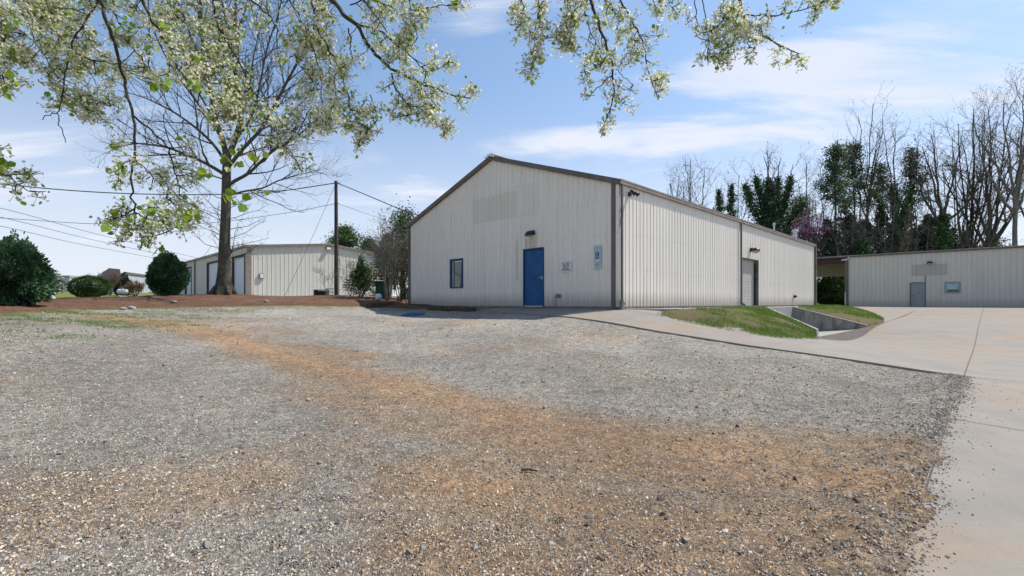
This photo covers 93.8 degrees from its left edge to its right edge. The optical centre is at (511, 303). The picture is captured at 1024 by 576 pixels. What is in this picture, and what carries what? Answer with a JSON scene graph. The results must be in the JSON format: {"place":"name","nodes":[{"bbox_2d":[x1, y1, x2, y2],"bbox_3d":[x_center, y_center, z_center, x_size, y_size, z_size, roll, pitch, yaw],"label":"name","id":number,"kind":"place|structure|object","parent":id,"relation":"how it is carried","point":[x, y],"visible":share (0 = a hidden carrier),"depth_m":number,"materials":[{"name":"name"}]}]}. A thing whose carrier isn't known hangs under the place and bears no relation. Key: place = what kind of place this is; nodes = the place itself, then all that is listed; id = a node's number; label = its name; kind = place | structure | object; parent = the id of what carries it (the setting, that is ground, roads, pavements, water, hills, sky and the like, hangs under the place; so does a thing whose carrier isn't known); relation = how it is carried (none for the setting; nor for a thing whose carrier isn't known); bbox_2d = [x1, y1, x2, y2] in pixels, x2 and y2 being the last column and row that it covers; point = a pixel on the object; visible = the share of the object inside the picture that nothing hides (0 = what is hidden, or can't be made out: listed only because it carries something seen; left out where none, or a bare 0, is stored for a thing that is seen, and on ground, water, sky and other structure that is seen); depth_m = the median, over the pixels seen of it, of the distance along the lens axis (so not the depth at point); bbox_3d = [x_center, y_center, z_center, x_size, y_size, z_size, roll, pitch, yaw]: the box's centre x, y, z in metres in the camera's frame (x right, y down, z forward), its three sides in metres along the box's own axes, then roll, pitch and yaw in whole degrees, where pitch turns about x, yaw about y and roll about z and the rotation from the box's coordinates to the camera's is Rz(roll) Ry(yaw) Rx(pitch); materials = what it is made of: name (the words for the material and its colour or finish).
{"place":"outdoors","nodes":[
{"label":"outdoors","id":0,"kind":"place"},
{"bbox_2d":[1,226,151,257],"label":"overhead cable","id":1,"kind":"object","parent":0,"point":[72,242],"visible":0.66,"depth_m":50.79,"materials":[{"name":"black plastic"}]},
{"bbox_2d":[1,217,185,259],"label":"overhead cable","id":2,"kind":"object","parent":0,"point":[78,236],"visible":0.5,"depth_m":49.19,"materials":[{"name":"black plastic"}]},
{"bbox_2d":[1,208,195,257],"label":"overhead cable","id":3,"kind":"object","parent":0,"point":[83,230],"visible":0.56,"depth_m":49.12,"materials":[{"name":"black plastic"}]},
{"bbox_2d":[116,275,132,295],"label":"conifer shrub","id":4,"kind":"object","parent":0,"point":[124,280],"visible":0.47,"depth_m":53.74,"materials":[{"name":"green plant"}]},
{"bbox_2d":[51,292,396,297],"bbox_3d":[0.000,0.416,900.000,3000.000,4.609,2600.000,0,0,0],"label":"ground","id":5,"kind":"structure","parent":0,"point":[61,295],"depth_m":53.02,"materials":[{"name":"green plant"}]},
{"bbox_2d":[55,275,79,291],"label":"office building","id":6,"kind":"structure","parent":5,"relation":"on","point":[66,278],"depth_m":84.00,"materials":[{"name":"grey"}]},
{"bbox_2d":[87,270,121,294],"bbox_3d":[-44.962,-2.290,52.769,3.518,3.163,3.907,0,0,-27],"label":"bare thicket","id":7,"kind":"object","parent":5,"relation":"on","point":[114,280],"visible":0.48,"depth_m":52.90,"materials":[{"name":"brown plant"}]},
{"bbox_2d":[116,288,128,294],"bbox_3d":[-42.284,-1.299,52.000,1.178,0.769,0.573,0,0,0],"label":"propane tank","id":8,"kind":"object","parent":5,"relation":"on","point":[122,291],"visible":1,"depth_m":51.82,"materials":[{"name":"white metal"}]},
{"bbox_2d":[96,268,154,292],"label":"commercial building","id":9,"kind":"structure","parent":5,"relation":"on","point":[140,278],"depth_m":63.22,"materials":[{"name":"white metal"}]},
{"bbox_2d":[119,280,146,295],"bbox_3d":[-41.752,-1.690,52.963,2.361,1.963,2.435,0,0,26],"label":"bare thicket","id":10,"kind":"object","parent":5,"relation":"on","point":[132,287],"visible":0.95,"depth_m":52.67,"materials":[{"name":"brown plant"}]},
{"bbox_2d":[0,293,476,312],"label":"mulch bed","id":11,"kind":"object","parent":5,"relation":"on","point":[162,301],"visible":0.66,"depth_m":19.22,"materials":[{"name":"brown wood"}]},
{"bbox_2d":[0,229,66,305],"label":"camellia bush","id":12,"kind":"object","parent":11,"relation":"on","point":[28,274],"visible":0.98,"depth_m":13.85,"materials":[{"name":"green plant"}]},
{"bbox_2d":[66,275,111,297],"bbox_3d":[-19.407,-0.723,21.963,1.684,1.210,1.600,0,0,0],"label":"boxwood bush","id":13,"kind":"object","parent":11,"relation":"on","point":[89,286],"visible":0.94,"depth_m":21.67,"materials":[{"name":"green plant"}]},
{"bbox_2d":[144,250,191,295],"bbox_3d":[-15.073,-1.297,20.988,1.801,2.132,1.796,0,0,18],"label":"camellia bush","id":14,"kind":"object","parent":11,"relation":"on","point":[168,273],"visible":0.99,"depth_m":20.69,"materials":[{"name":"green plant"}]},
{"bbox_2d":[82,0,371,294],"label":"bare tree","id":15,"kind":"object","parent":11,"relation":"on","point":[223,285],"visible":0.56,"depth_m":21.84,"materials":[{"name":"brown plant"}]},
{"bbox_2d":[314,290,328,294],"bbox_3d":[-12.137,-0.625,30.500,0.718,0.504,0.624,0,0,0],"label":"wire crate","id":16,"kind":"object","parent":11,"relation":"on","point":[320,292],"visible":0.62,"depth_m":30.25,"materials":[{"name":"black metal"}]},
{"bbox_2d":[312,266,336,291],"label":"sapling","id":17,"kind":"object","parent":11,"relation":"on","point":[325,276],"visible":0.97,"depth_m":29.46,"materials":[{"name":"brown plant"}]},
{"bbox_2d":[334,181,339,294],"bbox_3d":[-11.343,-4.024,31.000,0.311,7.808,0.311,0,0,-45],"label":"utility pole","id":18,"kind":"object","parent":11,"relation":"on","point":[336,267],"visible":0.9,"depth_m":30.90,"materials":[{"name":"brown wood"}]},
{"bbox_2d":[0,183,333,194],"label":"overhead cable","id":19,"kind":"object","parent":18,"relation":"attached to","point":[157,194],"visible":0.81,"depth_m":28.71,"materials":[{"name":"black plastic"}]},
{"bbox_2d":[4,204,331,224],"bbox_3d":[-21.483,-5.406,27.771,21.077,2.158,2.837,0,0,-25],"label":"overhead cable","id":20,"kind":"object","parent":18,"relation":"attached to","point":[161,224],"visible":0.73,"depth_m":29.45,"materials":[{"name":"black plastic"}]},
{"bbox_2d":[338,183,416,214],"bbox_3d":[-8.049,-6.214,28.178,8.614,3.215,0.263,0,0,42],"label":"overhead cable","id":21,"kind":"object","parent":18,"relation":"attached to","point":[377,199],"visible":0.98,"depth_m":28.00,"materials":[{"name":"black plastic"}]},
{"bbox_2d":[336,251,375,296],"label":"sapling","id":22,"kind":"object","parent":11,"relation":"on","point":[348,267],"visible":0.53,"depth_m":28.81,"materials":[{"name":"brown plant"}]},
{"bbox_2d":[341,250,379,297],"bbox_3d":[-8.147,-1.549,26.007,1.927,2.780,1.926,0,0,37],"label":"holly bush","id":23,"kind":"object","parent":11,"relation":"on","point":[361,279],"visible":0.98,"depth_m":25.78,"materials":[{"name":"green plant"}]},
{"bbox_2d":[353,206,407,300],"bbox_3d":[-6.260,-2.702,24.613,3.557,5.332,3.382,0,0,-31],"label":"bare shrub","id":24,"kind":"object","parent":11,"relation":"on","point":[383,268],"visible":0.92,"depth_m":24.45,"materials":[{"name":"brown plant"}]},
{"bbox_2d":[374,281,392,298],"bbox_3d":[-7.081,-0.732,26.500,0.880,0.998,0.840,0,0,0],"label":"wheeled bin","id":25,"kind":"object","parent":11,"relation":"on","point":[379,288],"visible":0.43,"depth_m":26.15,"materials":[{"name":"green plastic"}]},
{"bbox_2d":[364,234,407,300],"bbox_3d":[-6.242,-2.027,26.317,3.209,4.048,3.358,0,0,0],"label":"bare shrub","id":26,"kind":"object","parent":11,"relation":"on","point":[400,269],"visible":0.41,"depth_m":26.02,"materials":[{"name":"brown plant"}]},
{"bbox_2d":[365,233,407,297],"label":"tree","id":27,"kind":"object","parent":11,"relation":"on","point":[379,275],"visible":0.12,"depth_m":30.64,"materials":[{"name":"green plant"}]},
{"bbox_2d":[364,194,419,299],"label":"evergreen tree","id":28,"kind":"object","parent":11,"relation":"on","point":[407,220],"visible":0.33,"depth_m":28.58,"materials":[{"name":"green plant"}]},
{"bbox_2d":[395,286,407,302],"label":"shrub","id":29,"kind":"object","parent":11,"relation":"on","point":[405,296],"visible":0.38,"depth_m":24.43,"materials":[{"name":"green plant"}]},
{"bbox_2d":[181,243,392,297],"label":"storage building","id":30,"kind":"structure","parent":5,"relation":"on","point":[278,266],"depth_m":36.63,"materials":[{"name":"beige metal"}]},
{"bbox_2d":[185,266,191,294],"bbox_3d":[-31.601,-1.865,46.826,2.714,3.370,0.150,0,0,45],"label":"roller door","id":31,"kind":"structure","parent":30,"relation":"in","point":[188,290],"depth_m":46.63,"materials":[{"name":"white metal"}]},
{"bbox_2d":[207,260,217,293],"bbox_3d":[-24.788,-1.865,40.013,4.971,3.370,0.150,0,0,45],"label":"roller door","id":32,"kind":"structure","parent":30,"relation":"in","point":[212,266],"depth_m":41.10,"materials":[{"name":"white metal"}]},
{"bbox_2d":[232,254,244,293],"bbox_3d":[-20.166,-1.865,35.391,3.137,3.370,0.150,0,0,45],"label":"roller door","id":33,"kind":"structure","parent":30,"relation":"in","point":[238,266],"depth_m":35.55,"materials":[{"name":"white metal"}]},
{"bbox_2d":[317,221,365,247],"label":"pine tree","id":34,"kind":"object","parent":5,"relation":"on","point":[346,234],"visible":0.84,"depth_m":57.59,"materials":[{"name":"green plant"}]},
{"bbox_2d":[350,230,379,251],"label":"pine tree","id":35,"kind":"object","parent":5,"relation":"on","point":[365,242],"visible":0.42,"depth_m":54.26,"materials":[{"name":"green plant"}]},
{"bbox_2d":[0,0,844,254],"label":"flowering tree","id":36,"kind":"object","parent":5,"relation":"on","point":[197,75],"visible":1,"depth_m":2.62,"materials":[{"name":"green plant"}]},
{"bbox_2d":[406,153,818,309],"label":"metal building","id":37,"kind":"structure","parent":5,"relation":"on","point":[470,244],"depth_m":18.83,"materials":[{"name":"beige metal"}]},
{"bbox_2d":[450,258,462,287],"bbox_3d":[-2.427,-1.328,21.223,0.920,1.306,0.135,0,0,45],"label":"window","id":38,"kind":"structure","parent":37,"relation":"in","point":[456,265],"depth_m":21.31,"materials":[{"name":"glass"}]},
{"bbox_2d":[522,247,543,306],"bbox_3d":[0.828,-0.978,17.959,0.187,2.177,1.046,0,0,-45],"label":"door","id":39,"kind":"structure","parent":37,"relation":"in","point":[533,258],"depth_m":17.96,"materials":[{"name":"blue paint"}]},
{"bbox_2d":[561,261,571,271],"bbox_3d":[1.899,-1.290,16.787,0.032,0.360,0.460,0,0,-45],"label":"wall sign","id":40,"kind":"object","parent":37,"relation":"attached to","point":[566,266],"visible":1,"depth_m":16.76,"materials":[{"name":"white metal"}]},
{"bbox_2d":[594,246,600,269],"bbox_3d":[2.828,-1.517,15.856,0.290,0.780,0.034,0,0,45],"label":"parking sign","id":41,"kind":"object","parent":37,"relation":"attached to","point":[597,255],"visible":1,"depth_m":15.85,"materials":[{"name":"blue"}]},
{"bbox_2d":[628,189,639,196],"bbox_3d":[3.944,-3.580,15.523,0.323,0.222,0.341,0,0,45],"label":"wall lamp","id":42,"kind":"object","parent":37,"relation":"attached to","point":[634,193],"visible":1,"depth_m":15.48,"materials":[{"name":"brown metal"}]},
{"bbox_2d":[742,257,758,305],"bbox_3d":[11.658,-1.034,23.626,0.232,2.329,2.246,0,0,45],"label":"roller door","id":43,"kind":"structure","parent":37,"relation":"in","point":[750,267],"depth_m":24.04,"materials":[{"name":"metal"}]},
{"bbox_2d":[664,162,711,203],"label":"bare tree","id":44,"kind":"object","parent":5,"relation":"on","point":[680,184],"visible":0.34,"depth_m":60.77,"materials":[{"name":"brown plant"}]},
{"bbox_2d":[663,154,744,217],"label":"bare tree","id":45,"kind":"object","parent":5,"relation":"on","point":[690,187],"visible":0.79,"depth_m":58.06,"materials":[{"name":"brown plant"}]},
{"bbox_2d":[713,189,726,212],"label":"ivy clad tree","id":46,"kind":"object","parent":5,"relation":"on","point":[719,200],"visible":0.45,"depth_m":56.29,"materials":[{"name":"green plant"}]},
{"bbox_2d":[723,182,738,216],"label":"ivy clad tree","id":47,"kind":"object","parent":5,"relation":"on","point":[731,211],"visible":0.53,"depth_m":56.32,"materials":[{"name":"green plant"}]},
{"bbox_2d":[718,160,761,221],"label":"bare tree","id":48,"kind":"object","parent":5,"relation":"on","point":[738,193],"visible":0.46,"depth_m":61.76,"materials":[{"name":"brown plant"}]},
{"bbox_2d":[747,185,789,233],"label":"evergreen tree","id":49,"kind":"object","parent":5,"relation":"on","point":[769,219],"visible":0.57,"depth_m":56.71,"materials":[{"name":"green plant"}]},
{"bbox_2d":[735,141,826,234],"bbox_3d":[31.889,-9.996,58.244,10.354,21.620,6.871,0,0,19],"label":"ivy clad tree","id":50,"kind":"object","parent":5,"relation":"on","point":[784,200],"visible":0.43,"depth_m":57.70,"materials":[{"name":"green plant"}]},
{"bbox_2d":[787,192,828,254],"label":"evergreen tree","id":51,"kind":"object","parent":5,"relation":"on","point":[805,210],"visible":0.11,"depth_m":64.07,"materials":[{"name":"green plant"}]},
{"bbox_2d":[797,223,819,249],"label":"evergreen tree","id":52,"kind":"object","parent":5,"relation":"on","point":[800,234],"visible":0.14,"depth_m":56.14,"materials":[{"name":"green plant"}]},
{"bbox_2d":[788,207,841,256],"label":"redbud tree","id":53,"kind":"object","parent":5,"relation":"on","point":[811,230],"visible":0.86,"depth_m":53.71,"materials":[{"name":"purple plant"}]},
{"bbox_2d":[791,148,839,232],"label":"bare tree","id":54,"kind":"object","parent":5,"relation":"on","point":[809,189],"visible":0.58,"depth_m":62.41,"materials":[{"name":"brown plant"}]},
{"bbox_2d":[804,155,849,280],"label":"bare tree","id":55,"kind":"object","parent":5,"relation":"on","point":[815,202],"visible":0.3,"depth_m":65.52,"materials":[{"name":"brown plant"}]},
{"bbox_2d":[793,307,867,330],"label":"retaining wall","id":56,"kind":"structure","parent":5,"relation":"on","point":[821,321],"depth_m":22.59,"materials":[{"name":"concrete"}]},
{"bbox_2d":[817,276,844,304],"bbox_3d":[36.794,-1.592,55.464,6.131,4.440,6.073,0,0,0],"label":"laurel bush","id":57,"kind":"object","parent":5,"relation":"on","point":[828,292],"visible":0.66,"depth_m":54.59,"materials":[{"name":"green plant"}]},
{"bbox_2d":[806,128,864,304],"bbox_3d":[36.517,-9.556,54.560,5.594,20.314,5.781,0,0,-35],"label":"pine tree","id":58,"kind":"object","parent":5,"relation":"on","point":[834,166],"visible":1,"depth_m":54.11,"materials":[{"name":"green plant"}]},
{"bbox_2d":[808,217,864,304],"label":"evergreen tree","id":59,"kind":"object","parent":5,"relation":"on","point":[829,252],"visible":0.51,"depth_m":54.86,"materials":[{"name":"green plant"}]},
{"bbox_2d":[833,201,871,283],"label":"evergreen tree","id":60,"kind":"object","parent":5,"relation":"on","point":[845,211],"visible":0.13,"depth_m":66.12,"materials":[{"name":"green plant"}]},
{"bbox_2d":[820,203,890,255],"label":"tree","id":61,"kind":"object","parent":5,"relation":"on","point":[851,238],"visible":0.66,"depth_m":54.38,"materials":[{"name":"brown plant"}]},
{"bbox_2d":[837,212,877,255],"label":"evergreen tree","id":62,"kind":"object","parent":5,"relation":"on","point":[846,223],"visible":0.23,"depth_m":60.30,"materials":[{"name":"green plant"}]},
{"bbox_2d":[841,179,874,254],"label":"ivy clad tree","id":63,"kind":"object","parent":5,"relation":"on","point":[861,243],"visible":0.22,"depth_m":53.72,"materials":[{"name":"green plant"}]},
{"bbox_2d":[829,138,898,239],"bbox_3d":[42.380,-9.941,57.404,7.443,21.085,8.198,0,0,-23],"label":"pine tree","id":64,"kind":"object","parent":5,"relation":"on","point":[859,185],"visible":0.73,"depth_m":58.07,"materials":[{"name":"green plant"}]},
{"bbox_2d":[824,81,910,253],"bbox_3d":[42.297,-12.572,58.373,9.967,26.693,9.164,0,0,0],"label":"bare tree","id":65,"kind":"object","parent":5,"relation":"on","point":[870,188],"visible":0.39,"depth_m":57.45,"materials":[{"name":"brown plant"}]},
{"bbox_2d":[848,211,921,253],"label":"evergreen tree","id":66,"kind":"object","parent":5,"relation":"on","point":[877,219],"visible":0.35,"depth_m":56.92,"materials":[{"name":"green plant"}]},
{"bbox_2d":[855,196,918,253],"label":"tree","id":67,"kind":"object","parent":5,"relation":"on","point":[892,237],"visible":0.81,"depth_m":54.38,"materials":[{"name":"brown plant"}]},
{"bbox_2d":[863,159,915,214],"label":"pine tree","id":68,"kind":"object","parent":5,"relation":"on","point":[881,176],"visible":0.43,"depth_m":61.13,"materials":[{"name":"green plant"}]},
{"bbox_2d":[875,147,931,248],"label":"bare tree","id":69,"kind":"object","parent":5,"relation":"on","point":[912,206],"visible":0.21,"depth_m":61.19,"materials":[{"name":"brown plant"}]},
{"bbox_2d":[885,208,924,251],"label":"evergreen tree","id":70,"kind":"object","parent":5,"relation":"on","point":[914,230],"visible":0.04,"depth_m":60.59,"materials":[{"name":"green plant"}]},
{"bbox_2d":[864,111,954,252],"bbox_3d":[45.608,-11.077,56.280,8.301,23.751,5.788,0,0,0],"label":"bare tree","id":71,"kind":"object","parent":5,"relation":"on","point":[893,194],"visible":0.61,"depth_m":56.03,"materials":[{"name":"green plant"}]},
{"bbox_2d":[884,139,944,251],"bbox_3d":[49.192,-9.636,58.741,6.403,20.473,5.287,0,0,-27],"label":"pine tree","id":72,"kind":"object","parent":5,"relation":"on","point":[910,176],"visible":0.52,"depth_m":58.08,"materials":[{"name":"green plant"}]},
{"bbox_2d":[889,200,950,251],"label":"tree","id":73,"kind":"object","parent":5,"relation":"on","point":[916,241],"visible":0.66,"depth_m":54.66,"materials":[{"name":"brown plant"}]},
{"bbox_2d":[817,245,1023,306],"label":"metal building","id":74,"kind":"structure","parent":5,"relation":"on","point":[983,277],"depth_m":39.27,"materials":[{"name":"grey metal"}]},
{"bbox_2d":[910,276,925,306],"bbox_3d":[33.896,-0.987,40.010,1.035,2.634,0.158,0,0,45],"label":"door","id":75,"kind":"structure","parent":74,"relation":"in","point":[917,290],"depth_m":39.98,"materials":[{"name":"grey metal"}]},
{"bbox_2d":[944,282,959,292],"bbox_3d":[35.406,-1.286,38.506,0.948,0.924,0.110,0,0,45],"label":"window","id":76,"kind":"structure","parent":74,"relation":"in","point":[949,287],"depth_m":38.53,"materials":[{"name":"glass"}]},
{"bbox_2d":[903,213,955,251],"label":"evergreen tree","id":77,"kind":"object","parent":5,"relation":"on","point":[925,235],"visible":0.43,"depth_m":58.17,"materials":[{"name":"green plant"}]},
{"bbox_2d":[899,119,997,249],"bbox_3d":[49.112,-10.242,54.157,8.739,22.104,6.566,0,0,38],"label":"bare tree","id":78,"kind":"object","parent":5,"relation":"on","point":[943,219],"visible":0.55,"depth_m":53.87,"materials":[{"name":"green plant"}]},
{"bbox_2d":[902,81,1023,248],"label":"bare tree","id":79,"kind":"object","parent":5,"relation":"on","point":[969,227],"visible":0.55,"depth_m":56.94,"materials":[{"name":"brown plant"}]},
{"bbox_2d":[915,119,1013,248],"bbox_3d":[58.717,-11.714,61.699,13.342,24.630,7.209,0,0,0],"label":"bare tree","id":80,"kind":"object","parent":5,"relation":"on","point":[963,222],"visible":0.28,"depth_m":61.56,"materials":[{"name":"brown plant"}]},
{"bbox_2d":[952,229,985,248],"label":"evergreen tree","id":81,"kind":"object","parent":5,"relation":"on","point":[964,242],"visible":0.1,"depth_m":60.36,"materials":[{"name":"green plant"}]},
{"bbox_2d":[920,86,1023,246],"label":"bare tree","id":82,"kind":"object","parent":5,"relation":"on","point":[998,200],"visible":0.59,"depth_m":55.44,"materials":[{"name":"brown plant"}]},
{"bbox_2d":[940,63,1023,245],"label":"bare tree","id":83,"kind":"object","parent":5,"relation":"on","point":[1015,192],"visible":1,"depth_m":52.03,"materials":[{"name":"brown plant"}]},
{"bbox_2d":[948,192,1021,248],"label":"tree","id":84,"kind":"object","parent":5,"relation":"on","point":[984,228],"visible":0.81,"depth_m":54.49,"materials":[{"name":"brown plant"}]},
{"bbox_2d":[981,233,1010,247],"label":"evergreen tree","id":85,"kind":"object","parent":5,"relation":"on","point":[999,240],"visible":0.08,"depth_m":63.74,"materials":[{"name":"green plant"}]},
{"bbox_2d":[996,132,1023,215],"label":"bare tree","id":86,"kind":"object","parent":5,"relation":"on","point":[1016,172],"visible":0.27,"depth_m":58.11,"materials":[{"name":"brown plant"}]},
{"bbox_2d":[0,305,966,575],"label":"gravel lot","id":87,"kind":"structure","parent":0,"point":[342,335],"depth_m":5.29,"materials":[{"name":"grey gravel"}]},
{"bbox_2d":[0,305,410,341],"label":"weeds","id":88,"kind":"object","parent":87,"relation":"on","point":[77,321],"visible":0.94,"depth_m":12.17,"materials":[{"name":"green plant"}]},
{"bbox_2d":[366,303,394,307],"bbox_3d":[-5.704,0.068,20.848,0.220,0.220,1.648,0,0,24],"label":"landscape timber","id":89,"kind":"object","parent":87,"relation":"on","point":[372,305],"visible":0.74,"depth_m":20.42,"materials":[{"name":"brown wood"}]},
{"bbox_2d":[401,312,424,315],"bbox_3d":[-3.637,0.387,17.656,0.764,0.110,1.122,0,0,0],"label":"painted marking","id":90,"kind":"object","parent":87,"relation":"on","point":[413,313],"visible":1,"depth_m":17.59,"materials":[{"name":"blue paint"}]},
{"bbox_2d":[427,306,451,310],"bbox_3d":[-2.881,0.195,19.308,1.266,0.195,0.200,0,0,34],"label":"landscape timber","id":91,"kind":"object","parent":87,"relation":"on","point":[444,308],"visible":0.86,"depth_m":19.18,"materials":[{"name":"brown wood"}]},
{"bbox_2d":[452,307,475,310],"bbox_3d":[-1.876,0.221,18.648,1.099,0.156,0.200,0,0,33],"label":"landscape timber","id":92,"kind":"object","parent":87,"relation":"on","point":[463,308],"visible":0.95,"depth_m":18.52,"materials":[{"name":"brown wood"}]},
{"bbox_2d":[0,306,934,575],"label":"gravel chunks","id":93,"kind":"object","parent":87,"relation":"on","point":[272,548],"visible":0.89,"depth_m":3.89,"materials":[{"name":"gravel"}]},
{"bbox_2d":[0,0,1023,295],"label":"sky","id":94,"kind":"structure","parent":0,"point":[933,53],"materials":[{"name":"blue"}]},
{"bbox_2d":[636,306,818,316],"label":"walkway","id":95,"kind":"structure","parent":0,"point":[787,310],"depth_m":21.93,"materials":[{"name":"concrete"}]},
{"bbox_2d":[658,305,818,339],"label":"grass bank","id":96,"kind":"structure","parent":0,"point":[678,314],"depth_m":14.41,"materials":[{"name":"green plant"}]},
{"bbox_2d":[480,306,1023,575],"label":"driveway","id":97,"kind":"structure","parent":0,"point":[985,345],"depth_m":8.28,"materials":[{"name":"concrete"}]},
{"bbox_2d":[837,372,982,575],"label":"gravel edge","id":98,"kind":"object","parent":97,"relation":"on","point":[961,387],"visible":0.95,"depth_m":4.07,"materials":[{"name":"gravel"}]},
{"bbox_2d":[922,377,1022,533],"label":"gravel spill","id":99,"kind":"object","parent":97,"relation":"on","point":[972,448],"visible":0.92,"depth_m":4.93,"materials":[{"name":"gravel"}]},
{"bbox_2d":[818,329,854,336],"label":"dock ramp","id":100,"kind":"structure","parent":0,"point":[823,333],"depth_m":21.50,"materials":[{"name":"concrete"}]},
{"bbox_2d":[798,304,884,325],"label":"grass bank","id":101,"kind":"structure","parent":0,"point":[847,316],"depth_m":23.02,"materials":[{"name":"plant"}]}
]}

